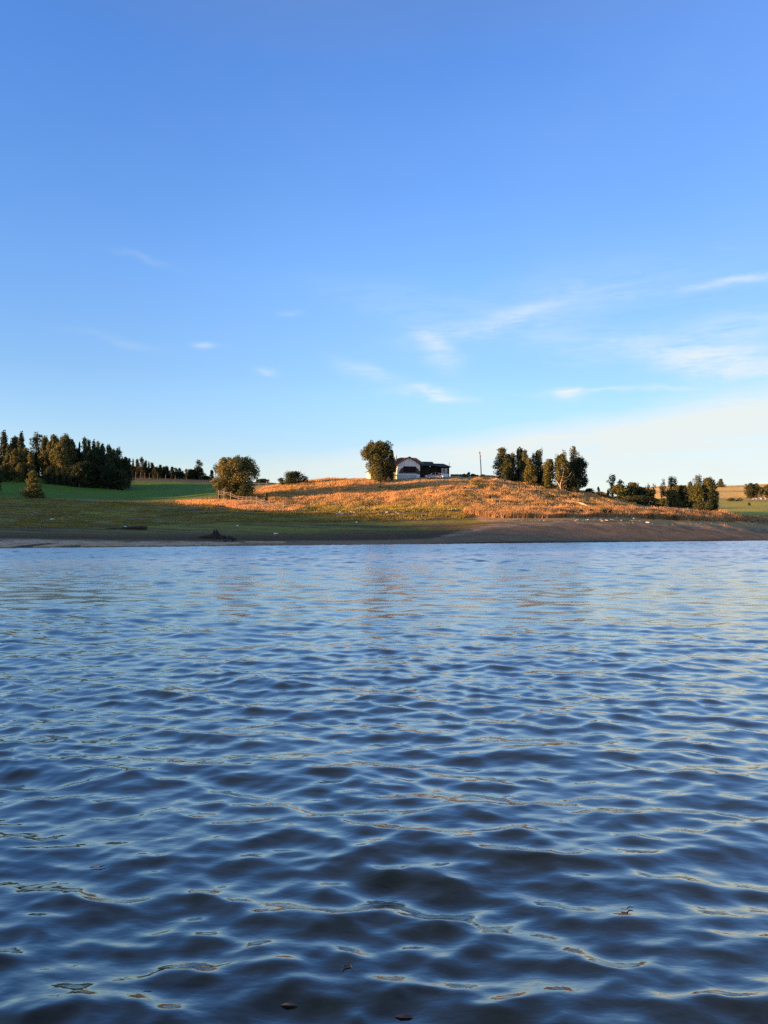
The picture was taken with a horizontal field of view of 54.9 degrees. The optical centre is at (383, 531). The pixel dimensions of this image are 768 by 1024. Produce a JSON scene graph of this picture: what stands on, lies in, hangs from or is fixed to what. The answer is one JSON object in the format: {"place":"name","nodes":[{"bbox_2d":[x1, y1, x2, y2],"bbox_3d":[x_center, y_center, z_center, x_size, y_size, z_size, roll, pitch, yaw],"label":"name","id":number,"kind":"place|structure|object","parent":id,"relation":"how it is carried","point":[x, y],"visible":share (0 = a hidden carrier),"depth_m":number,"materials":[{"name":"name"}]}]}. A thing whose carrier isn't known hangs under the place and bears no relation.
{"place":"outdoors","nodes":[
{"label":"outdoors","id":0,"kind":"place"},
{"bbox_2d":[105,526,146,529],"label":"drift log","id":1,"kind":"object","parent":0,"point":[136,527],"visible":1,"depth_m":115.41,"materials":[{"name":"brown wood"}]},
{"bbox_2d":[0,541,767,1023],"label":"lake water","id":2,"kind":"structure","parent":0,"point":[494,783],"depth_m":5.28,"materials":[{"name":"liquid"}]},
{"bbox_2d":[394,1014,413,1017],"bbox_3d":[0.076,1.821,2.775,0.075,0.002,0.020,0,0,0],"label":"floating leaf","id":3,"kind":"object","parent":2,"relation":"on","point":[404,1016],"visible":1,"depth_m":2.77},
{"bbox_2d":[0,476,767,548],"bbox_3d":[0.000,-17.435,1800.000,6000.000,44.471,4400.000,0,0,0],"label":"ground","id":4,"kind":"structure","parent":0,"point":[455,530],"depth_m":133.63,"materials":[{"name":"plant"}]},
{"bbox_2d":[0,430,8,457],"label":"conifer tree","id":5,"kind":"object","parent":4,"relation":"on","point":[3,443],"visible":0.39,"depth_m":223.57,"materials":[{"name":"green plant"}]},
{"bbox_2d":[0,463,11,481],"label":"bush","id":6,"kind":"object","parent":4,"relation":"on","point":[3,470],"visible":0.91,"depth_m":207.37,"materials":[{"name":"green plant"}]},
{"bbox_2d":[2,445,12,479],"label":"leafy tree","id":7,"kind":"object","parent":4,"relation":"on","point":[9,448],"visible":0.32,"depth_m":211.28,"materials":[{"name":"green plant"}]},
{"bbox_2d":[7,449,20,480],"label":"leafy tree","id":8,"kind":"object","parent":4,"relation":"on","point":[14,457],"visible":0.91,"depth_m":208.22,"materials":[{"name":"green plant"}]},
{"bbox_2d":[9,435,18,451],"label":"leafy tree","id":9,"kind":"object","parent":4,"relation":"on","point":[14,440],"visible":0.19,"depth_m":225.00,"materials":[{"name":"green plant"}]},
{"bbox_2d":[15,462,26,481],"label":"bush","id":10,"kind":"object","parent":4,"relation":"on","point":[20,470],"visible":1,"depth_m":206.67,"materials":[{"name":"green plant"}]},
{"bbox_2d":[17,431,25,455],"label":"conifer tree","id":11,"kind":"object","parent":4,"relation":"on","point":[20,443],"visible":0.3,"depth_m":221.56,"materials":[{"name":"green plant"}]},
{"bbox_2d":[20,447,29,480],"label":"leafy tree","id":12,"kind":"object","parent":4,"relation":"on","point":[25,456],"visible":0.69,"depth_m":209.43,"materials":[{"name":"green plant"}]},
{"bbox_2d":[25,451,36,477],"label":"leafy tree","id":13,"kind":"object","parent":4,"relation":"on","point":[30,466],"visible":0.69,"depth_m":207.59,"materials":[{"name":"green plant"}]},
{"bbox_2d":[18,470,46,497],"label":"lone tree","id":14,"kind":"object","parent":4,"relation":"on","point":[33,489],"visible":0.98,"depth_m":167.34,"materials":[{"name":"green plant"}]},
{"bbox_2d":[29,431,41,453],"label":"leafy tree","id":15,"kind":"object","parent":4,"relation":"on","point":[35,439],"visible":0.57,"depth_m":224.25,"materials":[{"name":"green plant"}]},
{"bbox_2d":[34,451,42,478],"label":"leafy tree","id":16,"kind":"object","parent":4,"relation":"on","point":[38,467],"visible":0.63,"depth_m":222.17,"materials":[{"name":"green plant"}]},
{"bbox_2d":[37,450,49,477],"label":"leafy tree","id":17,"kind":"object","parent":4,"relation":"on","point":[44,462],"visible":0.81,"depth_m":220.53,"materials":[{"name":"green plant"}]},
{"bbox_2d":[40,435,47,476],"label":"leafy tree","id":18,"kind":"object","parent":4,"relation":"on","point":[44,442],"visible":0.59,"depth_m":221.34,"materials":[{"name":"green plant"}]},
{"bbox_2d":[43,466,54,483],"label":"bush","id":19,"kind":"object","parent":4,"relation":"on","point":[48,473],"visible":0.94,"depth_m":205.34,"materials":[{"name":"green plant"}]},
{"bbox_2d":[46,434,58,467],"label":"leafy tree","id":20,"kind":"object","parent":4,"relation":"on","point":[52,442],"visible":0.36,"depth_m":213.05,"materials":[{"name":"green plant"}]},
{"bbox_2d":[50,466,62,484],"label":"bush","id":21,"kind":"object","parent":4,"relation":"on","point":[57,474],"visible":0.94,"depth_m":205.33,"materials":[{"name":"green plant"}]},
{"bbox_2d":[49,441,71,476],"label":"leafy tree","id":22,"kind":"object","parent":4,"relation":"on","point":[59,456],"visible":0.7,"depth_m":207.90,"materials":[{"name":"green plant"}]},
{"bbox_2d":[59,467,68,485],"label":"bush","id":23,"kind":"object","parent":4,"relation":"on","point":[63,477],"visible":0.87,"depth_m":205.30,"materials":[{"name":"green plant"}]},
{"bbox_2d":[59,433,70,465],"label":"leafy tree","id":24,"kind":"object","parent":4,"relation":"on","point":[65,439],"visible":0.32,"depth_m":216.29,"materials":[{"name":"green plant"}]},
{"bbox_2d":[65,468,76,485],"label":"bush","id":25,"kind":"object","parent":4,"relation":"on","point":[68,473],"visible":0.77,"depth_m":205.33,"materials":[{"name":"green plant"}]},
{"bbox_2d":[68,439,78,465],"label":"leafy tree","id":26,"kind":"object","parent":4,"relation":"on","point":[72,448],"visible":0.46,"depth_m":214.60,"materials":[{"name":"green plant"}]},
{"bbox_2d":[68,447,81,468],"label":"leafy tree","id":27,"kind":"object","parent":4,"relation":"on","point":[78,452],"visible":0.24,"depth_m":216.73,"materials":[{"name":"green plant"}]},
{"bbox_2d":[68,462,88,486],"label":"leafy tree","id":28,"kind":"object","parent":4,"relation":"on","point":[78,468],"visible":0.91,"depth_m":205.25,"materials":[{"name":"green plant"}]},
{"bbox_2d":[80,436,87,462],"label":"conifer tree","id":29,"kind":"object","parent":4,"relation":"on","point":[84,443],"visible":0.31,"depth_m":215.52,"materials":[{"name":"green plant"}]},
{"bbox_2d":[77,461,93,487],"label":"leafy tree","id":30,"kind":"object","parent":4,"relation":"on","point":[88,467],"visible":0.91,"depth_m":206.41,"materials":[{"name":"green plant"}]},
{"bbox_2d":[81,447,97,466],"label":"leafy tree","id":31,"kind":"object","parent":4,"relation":"on","point":[92,454],"visible":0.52,"depth_m":215.81,"materials":[{"name":"green plant"}]},
{"bbox_2d":[93,446,103,465],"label":"leafy tree","id":32,"kind":"object","parent":4,"relation":"on","point":[98,451],"visible":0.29,"depth_m":218.36,"materials":[{"name":"green plant"}]},
{"bbox_2d":[93,464,108,487],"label":"leafy tree","id":33,"kind":"object","parent":4,"relation":"on","point":[101,469],"visible":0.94,"depth_m":208.17,"materials":[{"name":"green plant"}]},
{"bbox_2d":[95,453,106,485],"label":"leafy tree","id":34,"kind":"object","parent":4,"relation":"on","point":[102,461],"visible":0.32,"depth_m":218.31,"materials":[{"name":"green plant"}]},
{"bbox_2d":[100,443,106,454],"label":"leafy tree","id":35,"kind":"object","parent":4,"relation":"on","point":[102,447],"visible":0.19,"depth_m":222.58,"materials":[{"name":"green plant"}]},
{"bbox_2d":[104,450,118,471],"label":"leafy tree","id":36,"kind":"object","parent":4,"relation":"on","point":[110,463],"visible":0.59,"depth_m":211.76,"materials":[{"name":"green plant"}]},
{"bbox_2d":[115,447,122,459],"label":"leafy tree","id":37,"kind":"object","parent":4,"relation":"on","point":[118,452],"visible":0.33,"depth_m":227.53,"materials":[{"name":"green plant"}]},
{"bbox_2d":[114,457,124,469],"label":"leafy tree","id":38,"kind":"object","parent":4,"relation":"on","point":[118,463],"visible":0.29,"depth_m":217.78,"materials":[{"name":"green plant"}]},
{"bbox_2d":[116,469,130,489],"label":"leafy tree","id":39,"kind":"object","parent":4,"relation":"on","point":[122,474],"visible":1,"depth_m":210.52,"materials":[{"name":"green plant"}]},
{"bbox_2d":[122,458,134,487],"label":"leafy tree","id":40,"kind":"object","parent":4,"relation":"on","point":[126,463],"visible":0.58,"depth_m":221.74,"materials":[{"name":"green plant"}]},
{"bbox_2d":[139,457,144,477],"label":"leafy tree","id":41,"kind":"object","parent":4,"relation":"on","point":[142,468],"visible":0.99,"depth_m":267.72,"materials":[{"name":"green plant"}]},
{"bbox_2d":[143,460,148,477],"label":"leafy tree","id":42,"kind":"object","parent":4,"relation":"on","point":[146,469],"visible":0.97,"depth_m":270.69,"materials":[{"name":"green plant"}]},
{"bbox_2d":[151,466,160,478],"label":"leafy tree","id":43,"kind":"object","parent":4,"relation":"on","point":[156,471],"visible":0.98,"depth_m":267.47,"materials":[{"name":"green plant"}]},
{"bbox_2d":[159,464,163,477],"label":"leafy tree","id":44,"kind":"object","parent":4,"relation":"on","point":[161,471],"visible":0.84,"depth_m":270.79,"materials":[{"name":"green plant"}]},
{"bbox_2d":[169,467,174,478],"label":"leafy tree","id":45,"kind":"object","parent":4,"relation":"on","point":[172,472],"visible":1,"depth_m":267.72,"materials":[{"name":"green plant"}]},
{"bbox_2d":[185,469,194,478],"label":"leafy tree","id":46,"kind":"object","parent":4,"relation":"on","point":[191,474],"visible":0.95,"depth_m":270.45,"materials":[{"name":"green plant"}]},
{"bbox_2d":[193,459,202,479],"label":"leafy tree","id":47,"kind":"object","parent":4,"relation":"on","point":[196,470],"visible":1,"depth_m":271.21,"materials":[{"name":"green plant"}]},
{"bbox_2d":[193,468,206,478],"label":"leafy tree","id":48,"kind":"object","parent":4,"relation":"on","point":[202,475],"visible":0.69,"depth_m":273.20,"materials":[{"name":"green plant"}]},
{"bbox_2d":[198,529,230,538],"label":"tree stump","id":49,"kind":"object","parent":4,"relation":"on","point":[215,535],"visible":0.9,"depth_m":104.74,"materials":[{"name":"brown wood"}]},
{"bbox_2d":[216,482,221,497],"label":"sapling","id":50,"kind":"object","parent":4,"relation":"on","point":[220,490],"visible":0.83,"depth_m":161.92,"materials":[{"name":"green plant"}]},
{"bbox_2d":[210,455,259,498],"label":"leafy tree","id":51,"kind":"object","parent":4,"relation":"on","point":[239,468],"visible":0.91,"depth_m":162.46,"materials":[{"name":"green plant"}]},
{"bbox_2d":[0,496,470,528],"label":"meadow grass","id":52,"kind":"structure","parent":4,"relation":"on","point":[368,516],"depth_m":142.09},
{"bbox_2d":[175,498,305,511],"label":"golden grass","id":53,"kind":"structure","parent":4,"relation":"on","point":[236,504],"depth_m":154.61,"materials":[{"name":"plant"}]},
{"bbox_2d":[232,484,253,499],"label":"bush","id":54,"kind":"object","parent":4,"relation":"on","point":[248,489],"visible":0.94,"depth_m":162.12,"materials":[{"name":"green plant"}]},
{"bbox_2d":[218,490,283,506],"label":"rail fence","id":55,"kind":"object","parent":4,"relation":"on","point":[248,500],"visible":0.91,"depth_m":155.03,"materials":[{"name":"brown wood"}]},
{"bbox_2d":[258,478,269,482],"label":"bush","id":56,"kind":"object","parent":4,"relation":"on","point":[261,480],"visible":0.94,"depth_m":269.03,"materials":[{"name":"green plant"}]},
{"bbox_2d":[282,471,308,484],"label":"shrub","id":57,"kind":"object","parent":4,"relation":"on","point":[291,476],"visible":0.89,"depth_m":182.94,"materials":[{"name":"green plant"}]},
{"bbox_2d":[360,440,394,481],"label":"leafy tree","id":58,"kind":"object","parent":4,"relation":"on","point":[375,454],"visible":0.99,"depth_m":181.16,"materials":[{"name":"green plant"}]},
{"bbox_2d":[276,501,495,511],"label":"short grass","id":59,"kind":"structure","parent":4,"relation":"on","point":[400,506],"depth_m":153.18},
{"bbox_2d":[388,450,396,479],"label":"leafy tree","id":60,"kind":"object","parent":4,"relation":"on","point":[392,457],"visible":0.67,"depth_m":184.19,"materials":[{"name":"green plant"}]},
{"bbox_2d":[365,455,450,479],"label":"house","id":61,"kind":"structure","parent":4,"relation":"on","point":[408,467],"depth_m":188.79,"materials":[{"name":"white brick"}]},
{"bbox_2d":[403,466,415,471],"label":"window","id":62,"kind":"structure","parent":61,"relation":"in","point":[405,468],"depth_m":188.15,"materials":[{"name":"black glass"}]},
{"bbox_2d":[359,478,471,486],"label":"crest grass","id":63,"kind":"structure","parent":4,"relation":"on","point":[448,481],"depth_m":179.32,"materials":[{"name":"plant"}]},
{"bbox_2d":[425,473,442,478],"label":"car","id":64,"kind":"object","parent":4,"relation":"on","point":[437,475],"visible":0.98,"depth_m":183.62,"materials":[{"name":"grey paint"}]},
{"bbox_2d":[249,475,636,509],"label":"dry grass","id":65,"kind":"structure","parent":4,"relation":"on","point":[363,492],"depth_m":168.61,"materials":[{"name":"plant"}]},
{"bbox_2d":[491,447,511,477],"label":"leafy tree","id":66,"kind":"object","parent":4,"relation":"on","point":[501,455],"visible":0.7,"depth_m":189.39,"materials":[{"name":"green plant"}]},
{"bbox_2d":[500,458,514,480],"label":"leafy tree","id":67,"kind":"object","parent":4,"relation":"on","point":[506,474],"visible":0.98,"depth_m":186.44,"materials":[{"name":"green plant"}]},
{"bbox_2d":[510,452,515,472],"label":"leafy tree","id":68,"kind":"object","parent":4,"relation":"on","point":[513,458],"visible":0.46,"depth_m":192.64,"materials":[{"name":"green plant"}]},
{"bbox_2d":[508,473,523,481],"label":"bush","id":69,"kind":"object","parent":4,"relation":"on","point":[516,477],"visible":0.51,"depth_m":188.13,"materials":[{"name":"green plant"}]},
{"bbox_2d":[514,446,522,481],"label":"leafy tree","id":70,"kind":"object","parent":4,"relation":"on","point":[518,459],"visible":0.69,"depth_m":190.54,"materials":[{"name":"green plant"}]},
{"bbox_2d":[518,449,528,482],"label":"leafy tree","id":71,"kind":"object","parent":4,"relation":"on","point":[524,455],"visible":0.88,"depth_m":187.63,"materials":[{"name":"green plant"}]},
{"bbox_2d":[521,457,534,482],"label":"leafy tree","id":72,"kind":"object","parent":4,"relation":"on","point":[528,461],"visible":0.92,"depth_m":186.51,"materials":[{"name":"green plant"}]},
{"bbox_2d":[524,463,537,484],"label":"leafy tree","id":73,"kind":"object","parent":4,"relation":"on","point":[531,471],"visible":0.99,"depth_m":185.84,"materials":[{"name":"green plant"}]},
{"bbox_2d":[530,453,537,465],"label":"leafy tree","id":74,"kind":"object","parent":4,"relation":"on","point":[533,458],"visible":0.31,"depth_m":188.53,"materials":[{"name":"green plant"}]},
{"bbox_2d":[534,449,542,483],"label":"leafy tree","id":75,"kind":"object","parent":4,"relation":"on","point":[538,457],"visible":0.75,"depth_m":188.53,"materials":[{"name":"green plant"}]},
{"bbox_2d":[537,471,552,486],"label":"bush","id":76,"kind":"object","parent":4,"relation":"on","point":[540,479],"visible":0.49,"depth_m":187.07,"materials":[{"name":"green plant"}]},
{"bbox_2d":[539,459,555,487],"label":"leafy tree","id":77,"kind":"object","parent":4,"relation":"on","point":[548,469],"visible":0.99,"depth_m":185.17,"materials":[{"name":"green plant"}]},
{"bbox_2d":[554,453,569,489],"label":"leafy tree","id":78,"kind":"object","parent":4,"relation":"on","point":[561,463],"visible":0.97,"depth_m":183.96,"materials":[{"name":"green plant"}]},
{"bbox_2d":[564,464,574,490],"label":"leafy tree","id":79,"kind":"object","parent":4,"relation":"on","point":[570,485],"visible":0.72,"depth_m":184.48,"materials":[{"name":"green plant"}]},
{"bbox_2d":[564,477,580,492],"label":"bush","id":80,"kind":"object","parent":4,"relation":"on","point":[576,482],"visible":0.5,"depth_m":184.64,"materials":[{"name":"green plant"}]},
{"bbox_2d":[569,446,581,478],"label":"leafy tree","id":81,"kind":"object","parent":4,"relation":"on","point":[573,455],"visible":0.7,"depth_m":187.62,"materials":[{"name":"green plant"}]},
{"bbox_2d":[568,457,588,490],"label":"leafy tree","id":82,"kind":"object","parent":4,"relation":"on","point":[581,475],"visible":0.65,"depth_m":187.16,"materials":[{"name":"green plant"}]},
{"bbox_2d":[607,473,615,495],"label":"leafy tree","id":83,"kind":"object","parent":4,"relation":"on","point":[612,483],"visible":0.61,"depth_m":194.71,"materials":[{"name":"green plant"}]},
{"bbox_2d":[463,505,767,522],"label":"tall dry grass","id":84,"kind":"structure","parent":4,"relation":"on","point":[663,513],"depth_m":154.81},
{"bbox_2d":[609,484,630,498],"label":"leafy tree","id":85,"kind":"object","parent":4,"relation":"on","point":[619,490],"visible":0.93,"depth_m":185.11,"materials":[{"name":"green plant"}]},
{"bbox_2d":[625,481,639,498],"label":"leafy tree","id":86,"kind":"object","parent":4,"relation":"on","point":[634,488],"visible":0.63,"depth_m":187.11,"materials":[{"name":"green plant"}]},
{"bbox_2d":[621,495,650,504],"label":"bush","id":87,"kind":"object","parent":4,"relation":"on","point":[640,499],"visible":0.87,"depth_m":181.57,"materials":[{"name":"green plant"}]},
{"bbox_2d":[637,488,655,503],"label":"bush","id":88,"kind":"object","parent":4,"relation":"on","point":[649,493],"visible":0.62,"depth_m":186.23,"materials":[{"name":"green plant"}]},
{"bbox_2d":[649,498,661,506],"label":"bush","id":89,"kind":"object","parent":4,"relation":"on","point":[654,502],"visible":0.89,"depth_m":181.68,"materials":[{"name":"green plant"}]},
{"bbox_2d":[659,483,664,497],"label":"leafy tree","id":90,"kind":"object","parent":4,"relation":"on","point":[661,490],"visible":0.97,"depth_m":192.84,"materials":[{"name":"green plant"}]},
{"bbox_2d":[657,497,669,506],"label":"bush","id":91,"kind":"object","parent":4,"relation":"on","point":[663,502],"visible":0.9,"depth_m":180.68,"materials":[{"name":"green plant"}]},
{"bbox_2d":[660,476,678,496],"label":"leafy tree","id":92,"kind":"object","parent":4,"relation":"on","point":[671,484],"visible":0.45,"depth_m":193.84,"materials":[{"name":"green plant"}]},
{"bbox_2d":[664,486,681,506],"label":"leafy tree","id":93,"kind":"object","parent":4,"relation":"on","point":[672,494],"visible":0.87,"depth_m":189.37,"materials":[{"name":"green plant"}]},
{"bbox_2d":[672,501,684,507],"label":"bush","id":94,"kind":"object","parent":4,"relation":"on","point":[678,504],"visible":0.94,"depth_m":187.36,"materials":[{"name":"green plant"}]},
{"bbox_2d":[674,485,689,508],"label":"leafy tree","id":95,"kind":"object","parent":4,"relation":"on","point":[683,490],"visible":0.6,"depth_m":190.22,"materials":[{"name":"green plant"}]},
{"bbox_2d":[685,481,693,508],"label":"leafy tree","id":96,"kind":"object","parent":4,"relation":"on","point":[690,485],"visible":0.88,"depth_m":188.71,"materials":[{"name":"green plant"}]},
{"bbox_2d":[692,474,701,487],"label":"leafy tree","id":97,"kind":"object","parent":4,"relation":"on","point":[698,478],"visible":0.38,"depth_m":189.74,"materials":[{"name":"green plant"}]},
{"bbox_2d":[689,483,706,506],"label":"leafy tree","id":98,"kind":"object","parent":4,"relation":"on","point":[697,491],"visible":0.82,"depth_m":186.36,"materials":[{"name":"green plant"}]},
{"bbox_2d":[688,501,714,511],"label":"bush","id":99,"kind":"object","parent":4,"relation":"on","point":[704,506],"visible":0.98,"depth_m":180.75,"materials":[{"name":"green plant"}]},
{"bbox_2d":[701,477,717,510],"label":"leafy tree","id":100,"kind":"object","parent":4,"relation":"on","point":[707,484],"visible":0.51,"depth_m":186.51,"materials":[{"name":"green plant"}]},
{"bbox_2d":[705,488,719,511],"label":"leafy tree","id":101,"kind":"object","parent":4,"relation":"on","point":[712,493],"visible":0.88,"depth_m":184.38,"materials":[{"name":"green plant"}]},
{"bbox_2d":[717,478,726,486],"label":"leafy tree","id":102,"kind":"object","parent":4,"relation":"on","point":[720,483],"visible":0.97,"depth_m":454.27,"materials":[{"name":"green plant"}]},
{"bbox_2d":[746,483,756,497],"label":"leafy tree","id":103,"kind":"object","parent":4,"relation":"on","point":[751,487],"visible":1,"depth_m":377.11,"materials":[{"name":"green plant"}]},
{"bbox_2d":[752,483,761,497],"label":"leafy tree","id":104,"kind":"object","parent":4,"relation":"on","point":[757,492],"visible":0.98,"depth_m":377.27,"materials":[{"name":"green plant"}]},
{"bbox_2d":[763,485,767,497],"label":"leafy tree","id":105,"kind":"object","parent":4,"relation":"on","point":[766,489],"visible":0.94,"depth_m":377.46,"materials":[{"name":"green plant"}]},
{"bbox_2d":[0,0,767,495],"label":"sky","id":106,"kind":"structure","parent":0,"point":[283,235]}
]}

